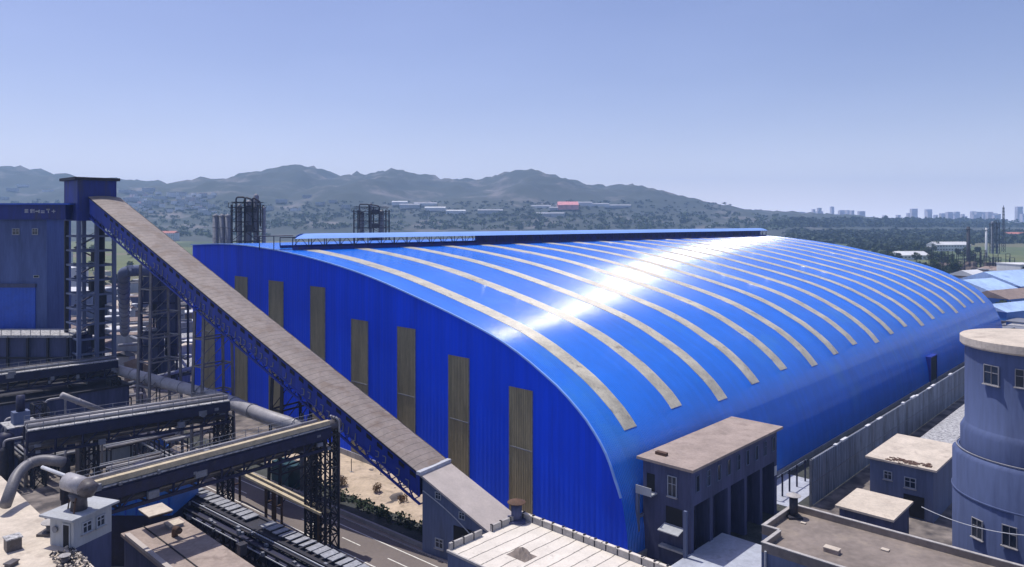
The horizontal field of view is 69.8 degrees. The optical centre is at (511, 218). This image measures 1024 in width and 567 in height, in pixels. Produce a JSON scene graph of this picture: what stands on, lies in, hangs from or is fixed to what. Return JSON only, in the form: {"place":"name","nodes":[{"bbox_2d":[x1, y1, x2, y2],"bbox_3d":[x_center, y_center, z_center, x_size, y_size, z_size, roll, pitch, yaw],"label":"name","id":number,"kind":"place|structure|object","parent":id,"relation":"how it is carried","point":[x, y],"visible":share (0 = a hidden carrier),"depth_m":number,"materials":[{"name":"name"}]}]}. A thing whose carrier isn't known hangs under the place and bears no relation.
{"place":"outdoors","nodes":[
{"label":"outdoors","id":0,"kind":"place"},
{"bbox_2d":[0,395,34,429],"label":"pump unit","id":1,"kind":"object","parent":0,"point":[19,417],"visible":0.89,"depth_m":103.40,"materials":[{"name":"blue metal"}]},
{"bbox_2d":[228,194,265,243],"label":"process tower","id":2,"kind":"structure","parent":0,"point":[251,212],"depth_m":299.80,"materials":[{"name":"metal"}]},
{"bbox_2d":[130,435,447,566],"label":"road","id":3,"kind":"structure","parent":0,"point":[373,552],"depth_m":104.26,"materials":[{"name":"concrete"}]},
{"bbox_2d":[141,440,175,456],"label":"pipe bank","id":4,"kind":"structure","parent":3,"relation":"on","point":[156,447],"depth_m":133.97,"materials":[{"name":"grey metal"}]},
{"bbox_2d":[135,264,183,455],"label":"gallery trestle","id":5,"kind":"object","parent":3,"relation":"on","point":[150,289],"visible":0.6,"depth_m":138.31,"materials":[{"name":"metal"}]},
{"bbox_2d":[106,364,304,427],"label":"gas pipe","id":6,"kind":"object","parent":5,"relation":"attached to","point":[253,411],"visible":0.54,"depth_m":125.17,"materials":[{"name":"metal"}]},
{"bbox_2d":[88,196,446,504],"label":"conveyor gallery","id":7,"kind":"object","parent":5,"relation":"on","point":[393,445],"visible":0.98,"depth_m":118.13,"materials":[{"name":"metal"}]},
{"bbox_2d":[234,469,329,542],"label":"rack","id":8,"kind":"object","parent":3,"relation":"on","point":[280,492],"visible":0.68,"depth_m":108.14,"materials":[{"name":"metal"}]},
{"bbox_2d":[133,447,437,566],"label":"road markings","id":9,"kind":"object","parent":3,"relation":"on","point":[331,520],"visible":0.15,"depth_m":104.42,"materials":[{"name":"paint"}]},
{"bbox_2d":[304,446,321,540],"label":"lattice column","id":10,"kind":"structure","parent":3,"relation":"on","point":[310,488],"depth_m":101.68,"materials":[{"name":"metal"}]},
{"bbox_2d":[76,413,331,513],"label":"pipe bridge","id":11,"kind":"structure","parent":10,"relation":"on","point":[150,481],"depth_m":85.96,"materials":[{"name":"grey metal"}]},
{"bbox_2d":[315,430,339,548],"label":"lattice column","id":12,"kind":"structure","parent":3,"relation":"on","point":[324,536],"depth_m":99.81,"materials":[{"name":"metal"}]},
{"bbox_2d":[330,415,341,502],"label":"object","id":13,"kind":"object","parent":12,"relation":"attached to","point":[335,423],"visible":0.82,"depth_m":100.84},
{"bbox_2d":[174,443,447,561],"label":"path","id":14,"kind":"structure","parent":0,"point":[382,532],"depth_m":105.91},
{"bbox_2d":[352,203,390,240],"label":"process tower","id":15,"kind":"structure","parent":0,"point":[379,225],"depth_m":419.91,"materials":[{"name":"metal"}]},
{"bbox_2d":[0,164,1023,241],"bbox_3d":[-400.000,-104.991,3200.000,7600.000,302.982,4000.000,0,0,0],"label":"hills","id":16,"kind":"structure","parent":0,"point":[294,183],"depth_m":2578.51,"materials":[{"name":"plant"}]},
{"bbox_2d":[13,199,736,217],"bbox_3d":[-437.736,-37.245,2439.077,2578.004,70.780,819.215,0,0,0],"label":"foothill woodland","id":17,"kind":"object","parent":16,"relation":"on","point":[442,212],"visible":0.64,"depth_m":2269.41,"materials":[{"name":"green plant"}]},
{"bbox_2d":[11,201,795,237],"bbox_3d":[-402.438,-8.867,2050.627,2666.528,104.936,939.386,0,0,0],"label":"plain woodland","id":18,"kind":"object","parent":16,"relation":"on","point":[275,222],"visible":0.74,"depth_m":1970.92,"materials":[{"name":"green plant"}]},
{"bbox_2d":[557,202,578,209],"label":"pink roofed works","id":19,"kind":"structure","parent":16,"relation":"on","point":[567,205],"depth_m":2214.00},
{"bbox_2d":[0,0,1023,220],"label":"sky","id":20,"kind":"structure","parent":0,"point":[891,108],"materials":[{"name":"blue"}]},
{"bbox_2d":[17,222,1023,566],"bbox_3d":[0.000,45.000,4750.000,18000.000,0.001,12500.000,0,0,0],"label":"ground","id":21,"kind":"structure","parent":0,"point":[39,498],"depth_m":152.41,"materials":[{"name":"concrete"}]},
{"bbox_2d":[0,436,25,488],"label":"process vessel","id":22,"kind":"object","parent":21,"relation":"on","point":[4,462],"visible":0.64,"depth_m":120.21,"materials":[{"name":"metal"}]},
{"bbox_2d":[0,428,27,484],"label":"pipe","id":23,"kind":"object","parent":21,"relation":"on","point":[4,435],"visible":0.38,"depth_m":121.48,"materials":[{"name":"metal"}]},
{"bbox_2d":[14,443,31,488],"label":"pipe bank","id":24,"kind":"structure","parent":21,"relation":"on","point":[19,455],"depth_m":124.00,"materials":[{"name":"grey metal"}]},
{"bbox_2d":[0,219,70,328],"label":"tower","id":25,"kind":"structure","parent":21,"relation":"on","point":[31,273],"depth_m":163.00,"materials":[{"name":"blue metal"}]},
{"bbox_2d":[117,265,157,336],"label":"arched duct","id":26,"kind":"object","parent":25,"relation":"attached to","point":[125,274],"visible":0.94,"depth_m":184.19,"materials":[{"name":"metal"}]},
{"bbox_2d":[30,401,46,488],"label":"lattice column","id":27,"kind":"structure","parent":21,"relation":"on","point":[43,474],"depth_m":123.28,"materials":[{"name":"metal"}]},
{"bbox_2d":[0,329,92,374],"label":"platform house","id":28,"kind":"structure","parent":21,"relation":"on","point":[21,346],"depth_m":150.80,"materials":[{"name":"metal"}]},
{"bbox_2d":[0,476,93,566],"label":"sandy roofed building","id":29,"kind":"structure","parent":21,"relation":"on","point":[21,514],"depth_m":71.84,"materials":[{"name":"concrete"}]},
{"bbox_2d":[2,532,22,552],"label":"roof hatch","id":30,"kind":"object","parent":29,"relation":"on","point":[12,542],"visible":1,"depth_m":68.58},
{"bbox_2d":[0,454,66,508],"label":"bent duct","id":31,"kind":"object","parent":29,"relation":"on","point":[13,482],"visible":1,"depth_m":80.06,"materials":[{"name":"metal"}]},
{"bbox_2d":[36,519,49,536],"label":"vent pipe","id":32,"kind":"object","parent":29,"relation":"on","point":[45,532],"visible":0.27,"depth_m":71.78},
{"bbox_2d":[49,547,91,566],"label":"scrap","id":33,"kind":"object","parent":29,"relation":"on","point":[73,554],"visible":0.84,"depth_m":66.65,"materials":[{"name":"metal"}]},
{"bbox_2d":[45,397,66,480],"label":"pipe","id":34,"kind":"object","parent":21,"relation":"on","point":[65,405],"visible":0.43,"depth_m":126.92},
{"bbox_2d":[0,375,131,468],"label":"dark works building","id":35,"kind":"structure","parent":21,"relation":"on","point":[101,392],"depth_m":138.77,"materials":[{"name":"metal"}]},
{"bbox_2d":[59,392,103,410],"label":"slanting pipe","id":36,"kind":"object","parent":35,"relation":"attached to","point":[75,400],"visible":0.86,"depth_m":122.80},
{"bbox_2d":[60,447,87,505],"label":"process vessel","id":37,"kind":"object","parent":21,"relation":"on","point":[64,497],"visible":0.48,"depth_m":114.28,"materials":[{"name":"metal"}]},
{"bbox_2d":[39,496,119,566],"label":"roof booth","id":38,"kind":"object","parent":21,"relation":"on","point":[87,532],"visible":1,"depth_m":70.54,"materials":[{"name":"paint"}]},
{"bbox_2d":[62,523,70,547],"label":"door","id":39,"kind":"structure","parent":38,"relation":"in","point":[66,528],"depth_m":69.12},
{"bbox_2d":[59,472,98,513],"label":"dust drum","id":40,"kind":"object","parent":38,"relation":"on","point":[81,489],"visible":1,"depth_m":70.29,"materials":[{"name":"metal"}]},
{"bbox_2d":[81,519,94,536],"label":"window","id":41,"kind":"structure","parent":38,"relation":"in","point":[87,526],"depth_m":70.17,"materials":[{"name":"clear glass"}]},
{"bbox_2d":[95,513,106,529],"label":"window","id":42,"kind":"structure","parent":38,"relation":"in","point":[101,519],"depth_m":71.56,"materials":[{"name":"clear glass"}]},
{"bbox_2d":[71,266,88,286],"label":"white hall","id":43,"kind":"structure","parent":21,"relation":"on","point":[73,274],"depth_m":415.01,"materials":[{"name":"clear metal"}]},
{"bbox_2d":[75,442,102,476],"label":"process vessel","id":44,"kind":"object","parent":21,"relation":"on","point":[76,460],"visible":0.09,"depth_m":125.76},
{"bbox_2d":[59,177,119,380],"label":"transfer tower","id":45,"kind":"structure","parent":21,"relation":"on","point":[78,191],"depth_m":151.86,"materials":[{"name":"metal"}]},
{"bbox_2d":[0,203,73,218],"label":"bridge gallery","id":46,"kind":"object","parent":45,"relation":"on","point":[35,210],"visible":0.98,"depth_m":148.50,"materials":[{"name":"metal"}]},
{"bbox_2d":[79,440,99,476],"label":"lattice column","id":47,"kind":"structure","parent":21,"relation":"on","point":[83,454],"depth_m":103.43,"materials":[{"name":"metal"}]},
{"bbox_2d":[23,388,229,456],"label":"pipe bridge","id":48,"kind":"structure","parent":47,"relation":"on","point":[102,427],"depth_m":104.42,"materials":[{"name":"grey metal"}]},
{"bbox_2d":[71,287,111,321],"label":"blue hall","id":49,"kind":"structure","parent":21,"relation":"on","point":[89,301],"depth_m":320.85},
{"bbox_2d":[90,434,135,467],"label":"dark roofed shed","id":50,"kind":"structure","parent":21,"relation":"on","point":[122,452],"depth_m":135.44,"materials":[{"name":"paint"}]},
{"bbox_2d":[109,332,136,350],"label":"works shed","id":51,"kind":"structure","parent":21,"relation":"on","point":[120,339],"depth_m":249.47,"materials":[{"name":"paint"}]},
{"bbox_2d":[116,351,136,365],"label":"works shed","id":52,"kind":"structure","parent":21,"relation":"on","point":[124,356],"depth_m":222.66,"materials":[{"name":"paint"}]},
{"bbox_2d":[100,451,162,473],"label":"pipe bank","id":53,"kind":"structure","parent":21,"relation":"on","point":[133,459],"depth_m":126.71,"materials":[{"name":"grey metal"}]},
{"bbox_2d":[124,358,151,381],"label":"works shed","id":54,"kind":"structure","parent":21,"relation":"on","point":[132,364],"depth_m":201.34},
{"bbox_2d":[111,460,198,565],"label":"blue sheet shed","id":55,"kind":"structure","parent":21,"relation":"on","point":[128,520],"depth_m":95.10,"materials":[{"name":"blue metal"}]},
{"bbox_2d":[138,503,172,518],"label":"slab canopy","id":56,"kind":"object","parent":55,"relation":"on","point":[155,510],"visible":1,"depth_m":87.31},
{"bbox_2d":[140,274,188,383],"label":"vessel tower","id":57,"kind":"structure","parent":21,"relation":"on","point":[157,326],"depth_m":197.37,"materials":[{"name":"grey metal"}]},
{"bbox_2d":[121,516,253,566],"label":"brown roofed building","id":58,"kind":"structure","parent":21,"relation":"on","point":[158,545],"depth_m":82.65,"materials":[{"name":"concrete"}]},
{"bbox_2d":[164,518,184,529],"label":"roof hatch","id":59,"kind":"object","parent":58,"relation":"on","point":[170,524],"visible":0.93,"depth_m":88.15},
{"bbox_2d":[236,541,247,555],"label":"vent pipe","id":60,"kind":"object","parent":58,"relation":"on","point":[241,548],"visible":1,"depth_m":80.67,"materials":[{"name":"metal"}]},
{"bbox_2d":[162,425,231,457],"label":"pipe bank","id":61,"kind":"structure","parent":21,"relation":"on","point":[167,440],"depth_m":128.70,"materials":[{"name":"grey metal"}]},
{"bbox_2d":[190,309,235,450],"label":"gallery trestle","id":62,"kind":"object","parent":21,"relation":"on","point":[203,352],"visible":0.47,"depth_m":128.44,"materials":[{"name":"metal"}]},
{"bbox_2d":[212,214,218,242],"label":"pale silo","id":63,"kind":"object","parent":21,"relation":"on","point":[215,228],"visible":0.37,"depth_m":328.80,"materials":[{"name":"grey metal"}]},
{"bbox_2d":[218,214,224,242],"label":"pale silo","id":64,"kind":"object","parent":21,"relation":"on","point":[221,228],"visible":0.33,"depth_m":328.89,"materials":[{"name":"grey metal"}]},
{"bbox_2d":[224,214,229,243],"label":"pale silo","id":65,"kind":"object","parent":21,"relation":"on","point":[227,228],"visible":0.29,"depth_m":328.88,"materials":[{"name":"grey metal"}]},
{"bbox_2d":[183,488,369,566],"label":"plated conveyor","id":66,"kind":"object","parent":21,"relation":"on","point":[254,530],"visible":0.72,"depth_m":90.16,"materials":[{"name":"metal"}]},
{"bbox_2d":[267,376,313,506],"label":"gallery trestle","id":67,"kind":"object","parent":21,"relation":"on","point":[280,466],"visible":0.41,"depth_m":116.43,"materials":[{"name":"metal"}]},
{"bbox_2d":[184,430,421,541],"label":"verge","id":68,"kind":"structure","parent":21,"relation":"on","point":[350,507],"depth_m":111.99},
{"bbox_2d":[271,457,299,487],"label":"teal container","id":69,"kind":"object","parent":68,"relation":"on","point":[292,480],"visible":0.54,"depth_m":122.69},
{"bbox_2d":[298,413,303,492],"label":"steel post","id":70,"kind":"object","parent":68,"relation":"on","point":[301,473],"visible":0.52,"depth_m":120.26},
{"bbox_2d":[322,481,421,534],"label":"roadside hedge","id":71,"kind":"object","parent":68,"relation":"on","point":[408,523],"visible":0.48,"depth_m":111.50,"materials":[{"name":"green plant"}]},
{"bbox_2d":[416,458,510,559],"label":"conveyor housing","id":72,"kind":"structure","parent":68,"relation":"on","point":[457,503],"depth_m":97.55,"materials":[{"name":"concrete"}]},
{"bbox_2d":[172,440,447,563],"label":"kerb","id":73,"kind":"structure","parent":21,"relation":"on","point":[383,529],"depth_m":106.98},
{"bbox_2d":[266,451,421,523],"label":"sandy lot","id":74,"kind":"structure","parent":21,"relation":"on","point":[362,479],"depth_m":122.54,"materials":[{"name":"sand"}]},
{"bbox_2d":[446,511,671,566],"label":"white roofed building","id":75,"kind":"structure","parent":21,"relation":"on","point":[547,543],"depth_m":78.78,"materials":[{"name":"metal"}]},
{"bbox_2d":[507,498,525,524],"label":"vent pipe","id":76,"kind":"object","parent":75,"relation":"on","point":[516,504],"visible":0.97,"depth_m":85.68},
{"bbox_2d":[506,547,536,561],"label":"gravel pile","id":77,"kind":"object","parent":75,"relation":"on","point":[522,554],"visible":1,"depth_m":76.91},
{"bbox_2d":[190,228,1001,556],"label":"storage shed","id":78,"kind":"structure","parent":21,"relation":"on","point":[562,376],"depth_m":141.30,"materials":[{"name":"blue metal"}]},
{"bbox_2d":[926,353,936,385],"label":"side door","id":79,"kind":"structure","parent":78,"relation":"in","point":[931,359],"depth_m":199.61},
{"bbox_2d":[636,416,782,564],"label":"bay building","id":80,"kind":"structure","parent":21,"relation":"on","point":[699,488],"depth_m":98.77,"materials":[{"name":"grey concrete"}]},
{"bbox_2d":[647,473,654,491],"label":"door","id":81,"kind":"structure","parent":80,"relation":"in","point":[650,477],"depth_m":97.26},
{"bbox_2d":[666,475,677,499],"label":"window","id":82,"kind":"structure","parent":80,"relation":"in","point":[671,480],"depth_m":95.10,"materials":[{"name":"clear glass"}]},
{"bbox_2d":[671,533,760,566],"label":"loading apron","id":83,"kind":"object","parent":21,"relation":"on","point":[723,550],"visible":0.83,"depth_m":93.24,"materials":[{"name":"concrete"}]},
{"bbox_2d":[777,474,808,506],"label":"paved strip","id":84,"kind":"object","parent":21,"relation":"on","point":[802,489],"visible":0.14,"depth_m":122.24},
{"bbox_2d":[777,459,806,495],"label":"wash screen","id":85,"kind":"object","parent":84,"relation":"on","point":[792,468],"visible":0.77,"depth_m":122.80,"materials":[{"name":"metal"}]},
{"bbox_2d":[647,365,964,565],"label":"lane","id":86,"kind":"structure","parent":21,"relation":"on","point":[754,533],"depth_m":112.59,"materials":[{"name":"asphalt"}]},
{"bbox_2d":[809,366,964,505],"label":"wind fence","id":87,"kind":"object","parent":86,"relation":"on","point":[836,465],"visible":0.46,"depth_m":136.56,"materials":[{"name":"grey metal"}]},
{"bbox_2d":[835,488,912,533],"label":"outbuilding","id":88,"kind":"structure","parent":21,"relation":"on","point":[878,509],"depth_m":102.04,"materials":[{"name":"concrete"}]},
{"bbox_2d":[761,504,1023,566],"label":"parapet roofed building","id":89,"kind":"structure","parent":21,"relation":"on","point":[786,542],"depth_m":77.91,"materials":[{"name":"concrete"}]},
{"bbox_2d":[786,492,802,519],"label":"vent pipe","id":90,"kind":"object","parent":89,"relation":"on","point":[793,514],"visible":0.99,"depth_m":85.69,"materials":[{"name":"metal"}]},
{"bbox_2d":[823,544,840,555],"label":"concrete block","id":91,"kind":"object","parent":89,"relation":"on","point":[830,549],"depth_m":76.80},
{"bbox_2d":[762,215,1023,250],"bbox_3d":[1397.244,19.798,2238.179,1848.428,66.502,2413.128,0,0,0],"label":"woodland","id":92,"kind":"object","parent":21,"relation":"on","point":[869,239],"visible":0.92,"depth_m":1758.23,"materials":[{"name":"green plant"}]},
{"bbox_2d":[865,434,951,522],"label":"two window building","id":93,"kind":"structure","parent":21,"relation":"on","point":[917,471],"depth_m":112.50,"materials":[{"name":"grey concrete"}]},
{"bbox_2d":[903,476,916,490],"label":"window","id":94,"kind":"structure","parent":93,"relation":"in","point":[909,483],"depth_m":110.58,"materials":[{"name":"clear glass"}]},
{"bbox_2d":[893,251,927,259],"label":"plain hall","id":95,"kind":"structure","parent":21,"relation":"on","point":[906,255],"depth_m":810.43,"materials":[{"name":"white metal"}]},
{"bbox_2d":[920,404,964,443],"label":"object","id":96,"kind":"structure","parent":21,"relation":"on","point":[946,429],"depth_m":144.22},
{"bbox_2d":[927,242,970,250],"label":"plain hall","id":97,"kind":"structure","parent":21,"relation":"on","point":[947,246],"depth_m":1021.37,"materials":[{"name":"white metal"}]},
{"bbox_2d":[943,258,963,272],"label":"broadleaf tree","id":98,"kind":"object","parent":21,"relation":"on","point":[954,266],"visible":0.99,"depth_m":549.04,"materials":[{"name":"green plant"}]},
{"bbox_2d":[950,269,982,278],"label":"blue roofed hall","id":99,"kind":"structure","parent":21,"relation":"on","point":[961,274],"depth_m":491.38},
{"bbox_2d":[929,247,1014,270],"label":"refinery block","id":100,"kind":"structure","parent":21,"relation":"on","point":[969,265],"depth_m":572.52,"materials":[{"name":"metal"}]},
{"bbox_2d":[951,328,1023,564],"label":"round silo","id":101,"kind":"object","parent":21,"relation":"on","point":[987,480],"visible":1,"depth_m":89.04,"materials":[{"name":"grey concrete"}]},
{"bbox_2d":[970,516,983,542],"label":"window","id":102,"kind":"structure","parent":101,"relation":"in","point":[976,533],"depth_m":89.71,"materials":[{"name":"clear glass"}]},
{"bbox_2d":[982,364,999,387],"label":"window","id":103,"kind":"structure","parent":101,"relation":"in","point":[990,372],"depth_m":89.44,"materials":[{"name":"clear glass"}]},
{"bbox_2d":[1000,524,1017,550],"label":"window","id":104,"kind":"structure","parent":101,"relation":"in","point":[1009,541],"depth_m":86.27,"materials":[{"name":"clear glass"}]},
{"bbox_2d":[1013,369,1023,388],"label":"window","id":105,"kind":"structure","parent":101,"relation":"in","point":[1019,373],"depth_m":86.71,"materials":[{"name":"clear glass"}]},
{"bbox_2d":[963,278,1016,291],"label":"blue roofed hall","id":106,"kind":"structure","parent":21,"relation":"on","point":[983,284],"depth_m":368.58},
{"bbox_2d":[960,269,1023,287],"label":"blue roofed hall","id":107,"kind":"structure","parent":21,"relation":"on","point":[1015,278],"depth_m":395.35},
{"bbox_2d":[982,288,1023,303],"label":"blue roofed hall","id":108,"kind":"structure","parent":21,"relation":"on","point":[1008,295],"depth_m":344.09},
{"bbox_2d":[993,301,1023,320],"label":"blue roofed hall","id":109,"kind":"structure","parent":21,"relation":"on","point":[1008,310],"depth_m":303.59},
{"bbox_2d":[997,262,1023,270],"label":"white hall","id":110,"kind":"structure","parent":21,"relation":"on","point":[1002,266],"depth_m":469.85,"materials":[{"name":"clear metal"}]},
{"bbox_2d":[989,220,1000,253],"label":"process tower","id":111,"kind":"structure","parent":0,"point":[992,234],"depth_m":949.82,"materials":[{"name":"metal"}]},
{"label":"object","id":112,"kind":"structure","parent":0,"visible":0},
{"bbox_2d":[107,376,120,386],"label":"lattice column","id":113,"kind":"structure","parent":112,"relation":"on","point":[110,382],"depth_m":143.94,"materials":[{"name":"metal"}]},
{"bbox_2d":[0,351,117,393],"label":"pipe bridge","id":114,"kind":"structure","parent":113,"relation":"on","point":[51,372],"depth_m":138.62,"materials":[{"name":"grey metal"}]},
{"bbox_2d":[103,433,174,471],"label":"pipe bank","id":115,"kind":"structure","parent":112,"relation":"on","point":[131,442],"depth_m":129.98,"materials":[{"name":"grey metal"}]},
{"bbox_2d":[216,414,233,501],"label":"lattice column","id":116,"kind":"structure","parent":112,"relation":"on","point":[222,486],"depth_m":114.99,"materials":[{"name":"metal"}]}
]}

